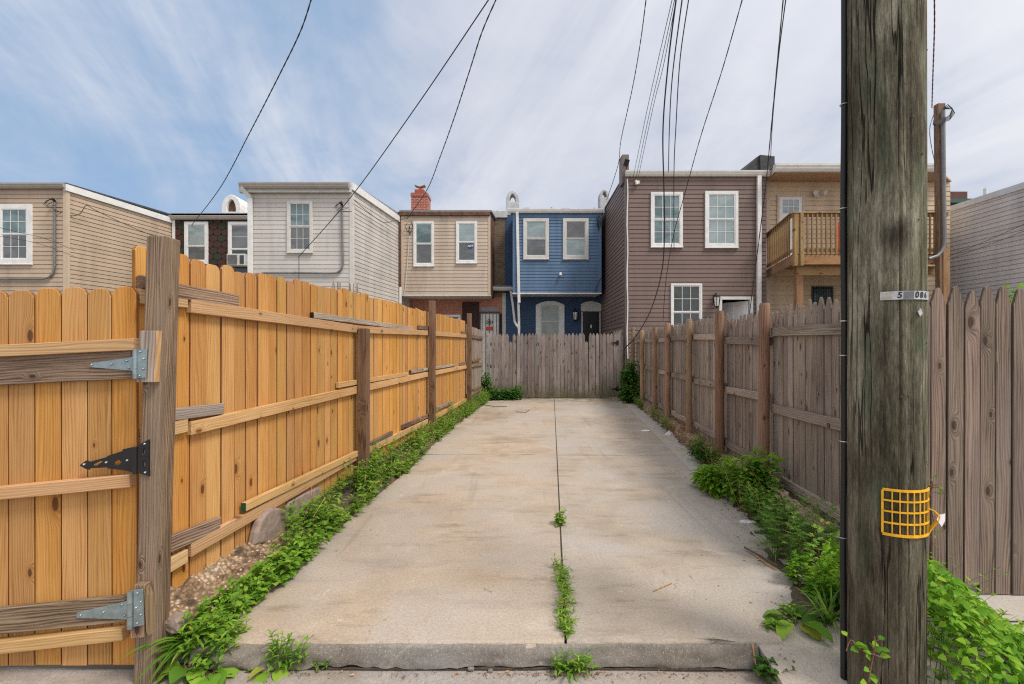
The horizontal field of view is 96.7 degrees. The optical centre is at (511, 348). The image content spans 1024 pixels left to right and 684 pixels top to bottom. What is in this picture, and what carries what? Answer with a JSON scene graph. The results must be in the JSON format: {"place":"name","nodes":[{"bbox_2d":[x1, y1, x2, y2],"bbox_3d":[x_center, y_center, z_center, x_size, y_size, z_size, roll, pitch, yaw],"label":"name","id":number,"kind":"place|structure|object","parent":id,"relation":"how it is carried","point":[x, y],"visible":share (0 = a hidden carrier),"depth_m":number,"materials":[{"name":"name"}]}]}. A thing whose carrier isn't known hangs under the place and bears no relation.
{"place":"outdoors","nodes":[
{"label":"outdoors","id":0,"kind":"place"},
{"bbox_2d":[0,390,595,669],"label":"ground","id":1,"kind":"structure","parent":0,"point":[179,659],"depth_m":2.39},
{"bbox_2d":[0,182,171,295],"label":"tan house","id":2,"kind":"structure","parent":1,"relation":"on","point":[101,245],"depth_m":14.01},
{"bbox_2d":[0,204,33,264],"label":"window","id":3,"kind":"structure","parent":2,"relation":"in","point":[18,218],"depth_m":13.97,"materials":[{"name":"white plastic"}]},
{"bbox_2d":[54,205,152,235],"bbox_3d":[-12.902,-4.086,14.708,2.708,0.860,0.078,0,0,-37],"label":"overhead cable","id":4,"kind":"object","parent":2,"relation":"attached to","point":[103,214],"visible":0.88,"depth_m":14.54,"materials":[{"name":"black metal"}]},
{"bbox_2d":[166,195,247,274],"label":"shingle house","id":5,"kind":"structure","parent":1,"relation":"on","point":[212,238],"depth_m":17.57,"materials":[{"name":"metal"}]},
{"bbox_2d":[184,222,208,263],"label":"window","id":6,"kind":"structure","parent":5,"relation":"in","point":[196,241],"depth_m":17.56,"materials":[{"name":"white plastic"}]},
{"bbox_2d":[227,254,246,266],"bbox_3d":[-10.465,-3.359,17.394,0.697,0.445,0.332,0,0,0],"label":"air conditioner","id":7,"kind":"object","parent":5,"relation":"attached to","point":[236,260],"visible":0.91,"depth_m":17.24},
{"bbox_2d":[228,222,247,274],"bbox_3d":[-10.504,-3.811,17.563,0.915,2.135,0.096,0,0,0],"label":"window","id":8,"kind":"structure","parent":5,"relation":"in","point":[237,231],"depth_m":17.56,"materials":[{"name":"white plastic"}]},
{"bbox_2d":[192,0,311,224],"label":"overhead cable","id":9,"kind":"object","parent":5,"relation":"attached to","point":[264,103],"visible":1,"depth_m":10.45,"materials":[{"name":"rubber"}]},
{"bbox_2d":[238,182,409,307],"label":"pale grey house","id":10,"kind":"structure","parent":1,"relation":"on","point":[353,242],"depth_m":13.99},
{"bbox_2d":[286,200,312,252],"bbox_3d":[-6.511,-3.722,13.967,0.802,1.611,0.087,0,0,0],"label":"window","id":11,"kind":"structure","parent":10,"relation":"in","point":[299,212],"depth_m":13.97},
{"bbox_2d":[299,0,488,256],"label":"overhead cable","id":12,"kind":"object","parent":10,"relation":"attached to","point":[406,119],"visible":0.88,"depth_m":9.57,"materials":[{"name":"rubber"}]},
{"bbox_2d":[332,281,357,293],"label":"broken pickets","id":13,"kind":"object","parent":1,"relation":"on","point":[339,286],"visible":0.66,"depth_m":8.58,"materials":[{"name":"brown wood"}]},
{"bbox_2d":[398,185,512,386],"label":"beige house","id":14,"kind":"structure","parent":1,"relation":"on","point":[452,263],"depth_m":17.49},
{"bbox_2d":[413,221,433,266],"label":"window","id":15,"kind":"structure","parent":14,"relation":"in","point":[423,231],"depth_m":17.47,"materials":[{"name":"white plastic"}]},
{"bbox_2d":[445,315,460,319],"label":"window","id":16,"kind":"structure","parent":14,"relation":"in","point":[453,316],"depth_m":18.56,"materials":[{"name":"white plastic"}]},
{"bbox_2d":[456,221,477,263],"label":"window","id":17,"kind":"structure","parent":14,"relation":"in","point":[466,231],"depth_m":17.47,"materials":[{"name":"white plastic"}]},
{"bbox_2d":[479,312,499,384],"bbox_3d":[-0.911,0.013,18.576,0.839,2.973,0.089,0,0,0],"label":"door","id":18,"kind":"structure","parent":14,"relation":"in","point":[489,322],"depth_m":18.57,"materials":[{"name":"white paint"}]},
{"bbox_2d":[187,643,759,671],"bbox_3d":[-0.184,1.582,2.321,2.874,0.156,0.239,0,0,-3],"label":"step","id":19,"kind":"object","parent":1,"relation":"on","point":[409,656],"visible":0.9,"depth_m":2.29,"materials":[{"name":"concrete"}]},
{"bbox_2d":[505,189,608,386],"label":"blue house","id":20,"kind":"structure","parent":1,"relation":"on","point":[553,267],"depth_m":17.49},
{"bbox_2d":[523,218,548,259],"bbox_3d":[0.924,-4.194,17.467,1.006,1.584,0.087,0,0,0],"label":"window","id":21,"kind":"structure","parent":20,"relation":"in","point":[535,230],"depth_m":17.47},
{"bbox_2d":[536,301,563,364],"bbox_3d":[1.555,-0.595,18.560,1.206,2.670,0.100,0,0,0],"label":"window","id":22,"kind":"structure","parent":20,"relation":"in","point":[549,314],"depth_m":18.57,"materials":[{"name":"white plastic"}]},
{"bbox_2d":[563,218,588,259],"bbox_3d":[2.445,-4.194,17.467,1.006,1.584,0.087,0,0,0],"label":"window","id":23,"kind":"structure","parent":20,"relation":"in","point":[575,230],"depth_m":17.47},
{"bbox_2d":[581,312,600,383],"bbox_3d":[3.223,0.008,18.585,0.778,2.984,0.050,0,0,0],"label":"door","id":24,"kind":"structure","parent":20,"relation":"in","point":[590,321],"depth_m":18.57,"materials":[{"name":"black paint"}]},
{"bbox_2d":[766,212,949,313],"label":"wooden deck","id":25,"kind":"structure","parent":1,"relation":"on","point":[799,262],"depth_m":12.23,"materials":[{"name":"brown wood"}]},
{"bbox_2d":[837,222,838,253],"bbox_3d":[9.314,-3.100,12.803,0.342,0.900,0.029,0,0,0],"label":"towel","id":26,"kind":"object","parent":25,"relation":"hanging from","point":[837,236],"visible":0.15,"depth_m":12.80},
{"bbox_2d":[766,163,951,317],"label":"yellow tan house","id":27,"kind":"structure","parent":1,"relation":"on","point":[802,187],"depth_m":14.49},
{"bbox_2d":[780,197,801,259],"bbox_3d":[8.861,-3.684,14.492,0.734,2.267,0.045,0,0,0],"label":"door","id":28,"kind":"structure","parent":27,"relation":"in","point":[788,205],"depth_m":14.47,"materials":[{"name":"white plastic"}]},
{"bbox_2d":[811,286,832,306],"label":"window","id":29,"kind":"structure","parent":27,"relation":"in","point":[817,292],"depth_m":14.45,"materials":[{"name":"glass"}]},
{"bbox_2d":[928,103,954,303],"bbox_3d":[11.271,-2.441,12.036,0.664,8.084,0.269,0,0,0],"label":"service mast","id":30,"kind":"object","parent":1,"relation":"on","point":[942,267],"visible":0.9,"depth_m":12.03,"materials":[{"name":"brown wood"}]},
{"bbox_2d":[929,114,934,160],"bbox_3d":[10.982,-5.531,11.900,0.140,1.246,0.015,0,0,0],"label":"overhead cable","id":31,"kind":"object","parent":30,"relation":"hanging from","point":[930,138],"visible":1,"depth_m":11.90,"materials":[{"name":"rubber"}]},
{"bbox_2d":[931,0,934,107],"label":"overhead cable","id":32,"kind":"object","parent":30,"relation":"attached to","point":[933,56],"visible":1,"depth_m":9.95,"materials":[{"name":"rubber"}]},
{"bbox_2d":[950,192,969,205],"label":"brick building","id":33,"kind":"structure","parent":1,"relation":"on","point":[957,197],"depth_m":30.00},
{"bbox_2d":[950,182,1023,303],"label":"grey house","id":34,"kind":"structure","parent":1,"relation":"on","point":[985,217],"depth_m":13.96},
{"bbox_2d":[186,455,563,662],"bbox_3d":[-0.585,1.599,4.376,2.058,0.202,4.291,0,0,5],"label":"parking pad","id":35,"kind":"object","parent":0,"point":[477,567],"visible":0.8,"depth_m":3.10,"materials":[{"name":"beige concrete"}]},
{"bbox_2d":[0,667,771,683],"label":"alley","id":36,"kind":"structure","parent":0,"point":[19,675],"depth_m":2.24,"materials":[{"name":"concrete"}]},
{"bbox_2d":[127,236,179,683],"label":"gate post","id":37,"kind":"object","parent":36,"relation":"on","point":[154,363],"visible":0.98,"depth_m":2.20,"materials":[{"name":"brown wood"}]},
{"bbox_2d":[0,287,138,665],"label":"wooden gate","id":38,"kind":"structure","parent":37,"relation":"attached to","point":[69,440],"depth_m":2.27,"materials":[{"name":"brown wood"}]},
{"bbox_2d":[120,594,252,683],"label":"grass clump","id":39,"kind":"object","parent":36,"relation":"on","point":[178,643],"visible":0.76,"depth_m":2.28,"materials":[{"name":"green plant"}]},
{"bbox_2d":[156,648,240,683],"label":"plantain","id":40,"kind":"object","parent":36,"relation":"on","point":[176,671],"visible":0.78,"depth_m":2.21,"materials":[{"name":"green plant"}]},
{"bbox_2d":[245,629,315,683],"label":"broadleaf weed","id":41,"kind":"object","parent":36,"relation":"on","point":[279,672],"visible":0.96,"depth_m":2.26,"materials":[{"name":"green plant"}]},
{"bbox_2d":[180,663,755,669],"bbox_3d":[-0.215,1.606,2.296,3.070,0.004,0.048,0,0,0],"label":"dirt seam","id":42,"kind":"object","parent":36,"relation":"on","point":[520,668],"visible":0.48,"depth_m":2.29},
{"bbox_2d":[311,659,330,670],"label":"seedlings","id":43,"kind":"object","parent":42,"relation":"on","point":[317,668],"visible":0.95,"depth_m":2.28,"materials":[{"name":"green plant"}]},
{"bbox_2d":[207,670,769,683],"bbox_3d":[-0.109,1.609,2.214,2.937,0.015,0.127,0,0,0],"label":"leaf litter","id":44,"kind":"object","parent":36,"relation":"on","point":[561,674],"visible":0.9,"depth_m":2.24,"materials":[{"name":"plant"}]},
{"bbox_2d":[549,646,599,683],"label":"crabgrass","id":45,"kind":"object","parent":36,"relation":"on","point":[575,665],"visible":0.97,"depth_m":2.25,"materials":[{"name":"green plant"}]},
{"bbox_2d":[752,644,758,675],"bbox_3d":[1.215,1.555,2.273,0.014,0.115,0.085,0,0,6],"label":"stick","id":46,"kind":"object","parent":36,"relation":"on","point":[754,654],"visible":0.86,"depth_m":2.28,"materials":[{"name":"wood"}]},
{"bbox_2d":[751,653,795,681],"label":"weed","id":47,"kind":"object","parent":36,"relation":"on","point":[761,666],"visible":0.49,"depth_m":2.20,"materials":[{"name":"green plant"}]},
{"bbox_2d":[294,393,487,547],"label":"soil","id":48,"kind":"structure","parent":0,"point":[346,492],"depth_m":4.69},
{"bbox_2d":[170,522,312,638],"bbox_3d":[-1.752,1.376,2.969,0.485,0.248,1.310,0,0,6],"label":"rubble ledge","id":49,"kind":"object","parent":48,"relation":"on","point":[238,562],"visible":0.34,"depth_m":2.75,"materials":[{"name":"gravel"}]},
{"bbox_2d":[165,612,186,632],"bbox_3d":[-1.699,1.392,2.309,0.074,0.077,0.085,0,0,0],"label":"brick fragment","id":50,"kind":"object","parent":49,"relation":"on","point":[174,622],"visible":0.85,"depth_m":2.28,"materials":[{"name":"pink stone"}]},
{"bbox_2d":[178,531,319,641],"bbox_3d":[-1.540,1.401,2.797,0.263,0.182,1.097,0,0,8],"label":"creeper","id":51,"kind":"object","parent":49,"relation":"on","point":[236,598],"visible":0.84,"depth_m":2.61,"materials":[{"name":"green plant"}]},
{"bbox_2d":[248,508,288,544],"bbox_3d":[-1.769,1.301,3.330,0.064,0.273,0.413,0,0,6],"label":"paving stone","id":52,"kind":"object","parent":48,"relation":"on","point":[269,523],"visible":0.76,"depth_m":3.26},
{"bbox_2d":[249,523,328,587],"bbox_3d":[-1.521,1.394,3.103,0.364,0.242,0.756,0,0,0],"label":"broadleaf weed","id":53,"kind":"object","parent":48,"relation":"on","point":[287,561],"visible":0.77,"depth_m":3.00,"materials":[{"name":"green plant"}]},
{"bbox_2d":[132,246,471,587],"bbox_3d":[-1.427,0.390,6.669,0.166,2.420,8.791,0,0,6],"label":"wooden fence","id":54,"kind":"object","parent":48,"relation":"on","point":[287,391],"visible":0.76,"depth_m":3.49,"materials":[{"name":"brown wood"}]},
{"bbox_2d":[284,486,320,522],"bbox_3d":[-1.744,1.314,3.814,0.040,0.200,0.533,0,0,5],"label":"paving stone","id":55,"kind":"object","parent":48,"relation":"on","point":[304,497],"visible":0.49,"depth_m":3.77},
{"bbox_2d":[275,387,494,551],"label":"weeds","id":56,"kind":"object","parent":48,"relation":"on","point":[417,440],"visible":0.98,"depth_m":4.62,"materials":[{"name":"green plant"}]},
{"bbox_2d":[466,324,482,397],"bbox_3d":[-0.963,0.339,11.976,0.066,1.843,2.466,0,0,6],"label":"old fence panel","id":57,"kind":"object","parent":48,"relation":"on","point":[477,339],"visible":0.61,"depth_m":12.17,"materials":[{"name":"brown wood"}]},
{"bbox_2d":[425,396,555,454],"bbox_3d":[-0.052,1.599,10.323,2.032,0.203,7.961,0,0,5],"label":"parking pad","id":58,"kind":"object","parent":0,"point":[511,428],"visible":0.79,"depth_m":8.20,"materials":[{"name":"beige concrete"}]},
{"bbox_2d":[481,370,524,400],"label":"ivy","id":59,"kind":"object","parent":58,"relation":"on","point":[514,393],"visible":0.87,"depth_m":13.13,"materials":[{"name":"green plant"}]},
{"bbox_2d":[487,333,581,397],"bbox_3d":[0.665,0.570,13.617,2.846,2.060,0.134,0,0,0],"label":"picket fence","id":60,"kind":"object","parent":58,"relation":"on","point":[501,359],"visible":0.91,"depth_m":13.58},
{"bbox_2d":[554,400,566,639],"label":"dirt in the joints","id":61,"kind":"structure","parent":58,"relation":"on","point":[565,638],"depth_m":4.45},
{"bbox_2d":[554,508,566,526],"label":"joint weed","id":62,"kind":"object","parent":61,"relation":"on","point":[559,519],"visible":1,"depth_m":3.86,"materials":[{"name":"green plant"}]},
{"bbox_2d":[551,552,577,604],"bbox_3d":[0.326,1.457,2.883,0.172,0.124,0.558,0,0,0],"label":"joint weed","id":63,"kind":"object","parent":61,"relation":"on","point":[562,582],"visible":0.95,"depth_m":2.86,"materials":[{"name":"green plant"}]},
{"bbox_2d":[551,592,578,638],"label":"joint weed","id":64,"kind":"object","parent":61,"relation":"on","point":[567,618],"visible":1,"depth_m":2.48,"materials":[{"name":"green plant"}]},
{"bbox_2d":[0,0,1023,212],"label":"sky","id":65,"kind":"structure","parent":0,"point":[153,104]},
{"bbox_2d":[554,396,674,454],"bbox_3d":[2.080,1.599,10.296,2.194,0.203,8.020,0,0,5],"label":"parking pad","id":66,"kind":"object","parent":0,"point":[595,425],"visible":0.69,"depth_m":8.30,"materials":[{"name":"grey concrete"}]},
{"bbox_2d":[582,333,619,397],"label":"picket gate","id":67,"kind":"structure","parent":66,"relation":"on","point":[607,382],"depth_m":13.58,"materials":[{"name":"grey wood"}]},
{"bbox_2d":[557,455,795,650],"bbox_3d":[1.446,1.599,4.353,1.969,0.203,4.247,0,0,5],"label":"parking pad","id":68,"kind":"object","parent":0,"point":[638,558],"visible":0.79,"depth_m":3.22,"materials":[{"name":"grey concrete"}]},
{"bbox_2d":[321,429,799,630],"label":"leaf litter","id":69,"kind":"object","parent":68,"relation":"on","point":[701,554],"visible":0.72,"depth_m":3.45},
{"bbox_2d":[740,520,755,523],"bbox_3d":[2.035,1.490,3.923,0.131,0.016,0.100,0,0,-24],"label":"paper scrap","id":70,"kind":"object","parent":68,"relation":"on","point":[747,521],"visible":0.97,"depth_m":3.91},
{"bbox_2d":[744,547,777,566],"bbox_3d":[1.770,1.483,3.243,0.018,0.021,0.287,0,0,-17],"label":"stick","id":71,"kind":"object","parent":68,"relation":"on","point":[762,557],"visible":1,"depth_m":3.23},
{"bbox_2d":[761,617,790,631],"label":"weed","id":72,"kind":"object","parent":68,"relation":"on","point":[770,623],"visible":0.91,"depth_m":2.42,"materials":[{"name":"green plant"}]},
{"bbox_2d":[639,407,934,618],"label":"soil","id":73,"kind":"structure","parent":0,"point":[797,597],"depth_m":3.37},
{"bbox_2d":[616,356,639,403],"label":"ivy bush","id":74,"kind":"object","parent":73,"relation":"on","point":[629,377],"visible":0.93,"depth_m":12.52,"materials":[{"name":"green plant"}]},
{"bbox_2d":[635,397,741,469],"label":"kerb","id":75,"kind":"structure","parent":73,"relation":"on","point":[675,421],"depth_m":7.74,"materials":[{"name":"concrete"}]},
{"bbox_2d":[686,436,721,463],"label":"shrub","id":76,"kind":"object","parent":73,"relation":"on","point":[700,454],"visible":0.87,"depth_m":5.83,"materials":[{"name":"green plant"}]},
{"bbox_2d":[689,461,738,499],"bbox_3d":[2.111,1.335,4.754,0.453,0.374,0.584,0,0,0],"label":"tall weed","id":77,"kind":"object","parent":73,"relation":"on","point":[706,477],"visible":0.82,"depth_m":4.64,"materials":[{"name":"green plant"}]},
{"bbox_2d":[631,297,840,525],"bbox_3d":[2.974,0.466,8.160,0.174,2.169,10.659,0,0,7],"label":"picket fence","id":78,"kind":"object","parent":73,"relation":"on","point":[766,381],"visible":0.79,"depth_m":4.53,"materials":[{"name":"brown wood"}]},
{"bbox_2d":[632,392,839,569],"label":"weeds","id":79,"kind":"object","parent":73,"relation":"on","point":[776,511],"visible":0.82,"depth_m":3.45,"materials":[{"name":"green plant"}]},
{"bbox_2d":[719,445,790,507],"bbox_3d":[2.261,1.193,4.285,0.550,0.575,0.427,0,0,7],"label":"tall weed","id":80,"kind":"object","parent":73,"relation":"on","point":[755,464],"visible":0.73,"depth_m":4.22,"materials":[{"name":"green plant"}]},
{"bbox_2d":[782,546,839,609],"bbox_3d":[1.913,1.378,2.743,0.390,0.244,0.490,0,0,0],"label":"tall weed","id":81,"kind":"object","parent":73,"relation":"on","point":[829,581],"visible":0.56,"depth_m":2.75,"materials":[{"name":"green plant"}]},
{"bbox_2d":[619,398,1023,620],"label":"neighbour ground","id":82,"kind":"structure","parent":0,"point":[1011,604],"depth_m":4.10,"materials":[{"name":"concrete"}]},
{"bbox_2d":[613,328,624,387],"bbox_3d":[3.325,0.410,14.059,0.395,2.080,0.018,0,0,0],"label":"corner panel","id":83,"kind":"object","parent":82,"relation":"on","point":[621,346],"visible":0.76,"depth_m":14.05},
{"bbox_2d":[601,154,774,371],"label":"brown house","id":84,"kind":"structure","parent":82,"relation":"on","point":[712,263],"depth_m":13.99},
{"bbox_2d":[607,0,645,197],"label":"overhead cable","id":85,"kind":"object","parent":84,"relation":"attached to","point":[631,90],"visible":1,"depth_m":10.96,"materials":[{"name":"rubber"}]},
{"bbox_2d":[633,1,671,176],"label":"overhead cable","id":86,"kind":"object","parent":84,"relation":"attached to","point":[653,80],"visible":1,"depth_m":9.44,"materials":[{"name":"rubber"}]},
{"bbox_2d":[636,0,674,176],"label":"overhead cable","id":87,"kind":"object","parent":84,"relation":"attached to","point":[657,79],"visible":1,"depth_m":9.45,"materials":[{"name":"rubber"}]},
{"bbox_2d":[638,12,673,176],"bbox_3d":[2.755,-6.372,8.017,0.144,2.266,11.973,0,0,11],"label":"overhead cable","id":88,"kind":"object","parent":84,"relation":"attached to","point":[657,88],"visible":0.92,"depth_m":9.69,"materials":[{"name":"rubber"}]},
{"bbox_2d":[650,192,682,247],"bbox_3d":[4.748,-3.938,13.967,1.002,1.704,0.087,0,0,0],"label":"window","id":89,"kind":"structure","parent":84,"relation":"in","point":[657,201],"depth_m":13.97,"materials":[{"name":"white plastic"}]},
{"bbox_2d":[668,0,682,171],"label":"overhead cable","id":90,"kind":"object","parent":84,"relation":"attached to","point":[672,78],"visible":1,"depth_m":9.45,"materials":[{"name":"rubber"}]},
{"bbox_2d":[670,283,701,326],"bbox_3d":[5.352,-1.096,13.967,0.979,1.781,0.087,0,0,0],"label":"window","id":91,"kind":"structure","parent":84,"relation":"in","point":[686,298],"depth_m":13.97,"materials":[{"name":"white plastic"}]},
{"bbox_2d":[704,191,738,247],"bbox_3d":[6.430,-3.946,13.967,1.040,1.750,0.087,0,0,0],"label":"window","id":92,"kind":"structure","parent":84,"relation":"in","point":[721,207],"depth_m":13.97,"materials":[{"name":"white plastic"}]},
{"bbox_2d":[722,301,748,322],"bbox_3d":[7.054,0.018,14.387,0.050,2.964,0.820,0,0,-37],"label":"door","id":93,"kind":"structure","parent":84,"relation":"in","point":[734,309],"depth_m":14.34,"materials":[{"name":"white plastic"}]},
{"bbox_2d":[927,286,1023,594],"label":"picket fence","id":94,"kind":"object","parent":82,"relation":"on","point":[975,450],"visible":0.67,"depth_m":2.75,"materials":[{"name":"brown wood"}]},
{"bbox_2d":[1005,282,1023,302],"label":"shrub","id":95,"kind":"object","parent":82,"relation":"on","point":[1012,292],"visible":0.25,"depth_m":3.29,"materials":[{"name":"green plant"}]},
{"bbox_2d":[759,617,1023,683],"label":"apron","id":96,"kind":"object","parent":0,"point":[816,661],"visible":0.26,"depth_m":2.24,"materials":[{"name":"concrete"}]},
{"bbox_2d":[763,601,833,643],"bbox_3d":[1.534,1.459,2.448,0.353,0.186,0.347,0,0,-18],"label":"dock plant","id":97,"kind":"object","parent":96,"relation":"on","point":[813,627],"visible":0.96,"depth_m":2.44,"materials":[{"name":"green plant"}]},
{"bbox_2d":[784,579,839,630],"bbox_3d":[1.717,1.406,2.514,0.437,0.198,0.416,0,0,0],"label":"grass tuft","id":98,"kind":"object","parent":96,"relation":"on","point":[828,619],"visible":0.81,"depth_m":2.51,"materials":[{"name":"green plant"}]},
{"bbox_2d":[846,0,927,683],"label":"utility pole","id":99,"kind":"object","parent":96,"relation":"on","point":[887,344],"visible":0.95,"depth_m":1.95,"materials":[{"name":"brown wood"}]},
{"bbox_2d":[407,0,495,217],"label":"overhead cable","id":100,"kind":"object","parent":99,"relation":"attached to","point":[459,100],"visible":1,"depth_m":10.93,"materials":[{"name":"rubber"}]},
{"bbox_2d":[624,0,676,348],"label":"overhead cable","id":101,"kind":"object","parent":99,"relation":"attached to","point":[663,158],"visible":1,"depth_m":8.88,"materials":[{"name":"rubber"}]},
{"bbox_2d":[673,0,688,213],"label":"overhead cable","id":102,"kind":"object","parent":99,"relation":"attached to","point":[677,98],"visible":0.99,"depth_m":9.15,"materials":[{"name":"rubber"}]},
{"bbox_2d":[663,0,742,316],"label":"overhead cable","id":103,"kind":"object","parent":99,"relation":"attached to","point":[698,144],"visible":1,"depth_m":8.89,"materials":[{"name":"rubber"}]},
{"bbox_2d":[749,0,783,314],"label":"overhead cable","id":104,"kind":"object","parent":99,"relation":"attached to","point":[769,145],"visible":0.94,"depth_m":6.55,"materials":[{"name":"rubber"}]},
{"bbox_2d":[770,0,785,157],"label":"overhead cable","id":105,"kind":"object","parent":99,"relation":"attached to","point":[777,67],"visible":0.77,"depth_m":9.31,"materials":[{"name":"rubber"}]},
{"bbox_2d":[838,0,847,680],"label":"ground cable","id":106,"kind":"object","parent":99,"relation":"attached to","point":[843,440],"visible":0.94,"depth_m":2.12,"materials":[{"name":"black rubber"}]},
{"bbox_2d":[841,631,889,657],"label":"vine","id":107,"kind":"object","parent":99,"relation":"attached to","point":[858,644],"visible":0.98,"depth_m":1.92,"materials":[{"name":"green plant"}]},
{"bbox_2d":[860,635,889,683],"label":"vine","id":108,"kind":"object","parent":99,"relation":"attached to","point":[873,677],"visible":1,"depth_m":1.88,"materials":[{"name":"green plant"}]},
{"bbox_2d":[880,291,928,300],"bbox_3d":[1.698,-0.224,1.940,0.224,0.036,0.055,0,0,-5],"label":"number plate","id":109,"kind":"object","parent":99,"relation":"attached to","point":[899,295],"visible":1,"depth_m":1.92,"materials":[{"name":"metal"}]},
{"bbox_2d":[881,487,944,537],"bbox_3d":[1.713,0.698,1.936,0.258,0.201,0.050,0,0,0],"label":"plastic mesh","id":110,"kind":"object","parent":99,"relation":"attached to","point":[940,518],"visible":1,"depth_m":1.93,"materials":[{"name":"yellow plastic"}]},
{"bbox_2d":[927,475,942,561],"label":"vine","id":111,"kind":"object","parent":99,"relation":"attached to","point":[937,476],"visible":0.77,"depth_m":2.05,"materials":[{"name":"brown plant"}]},
{"bbox_2d":[816,531,1023,683],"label":"vine heap","id":112,"kind":"object","parent":96,"relation":"on","point":[956,604],"visible":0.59,"depth_m":1.99,"materials":[{"name":"green plant"}]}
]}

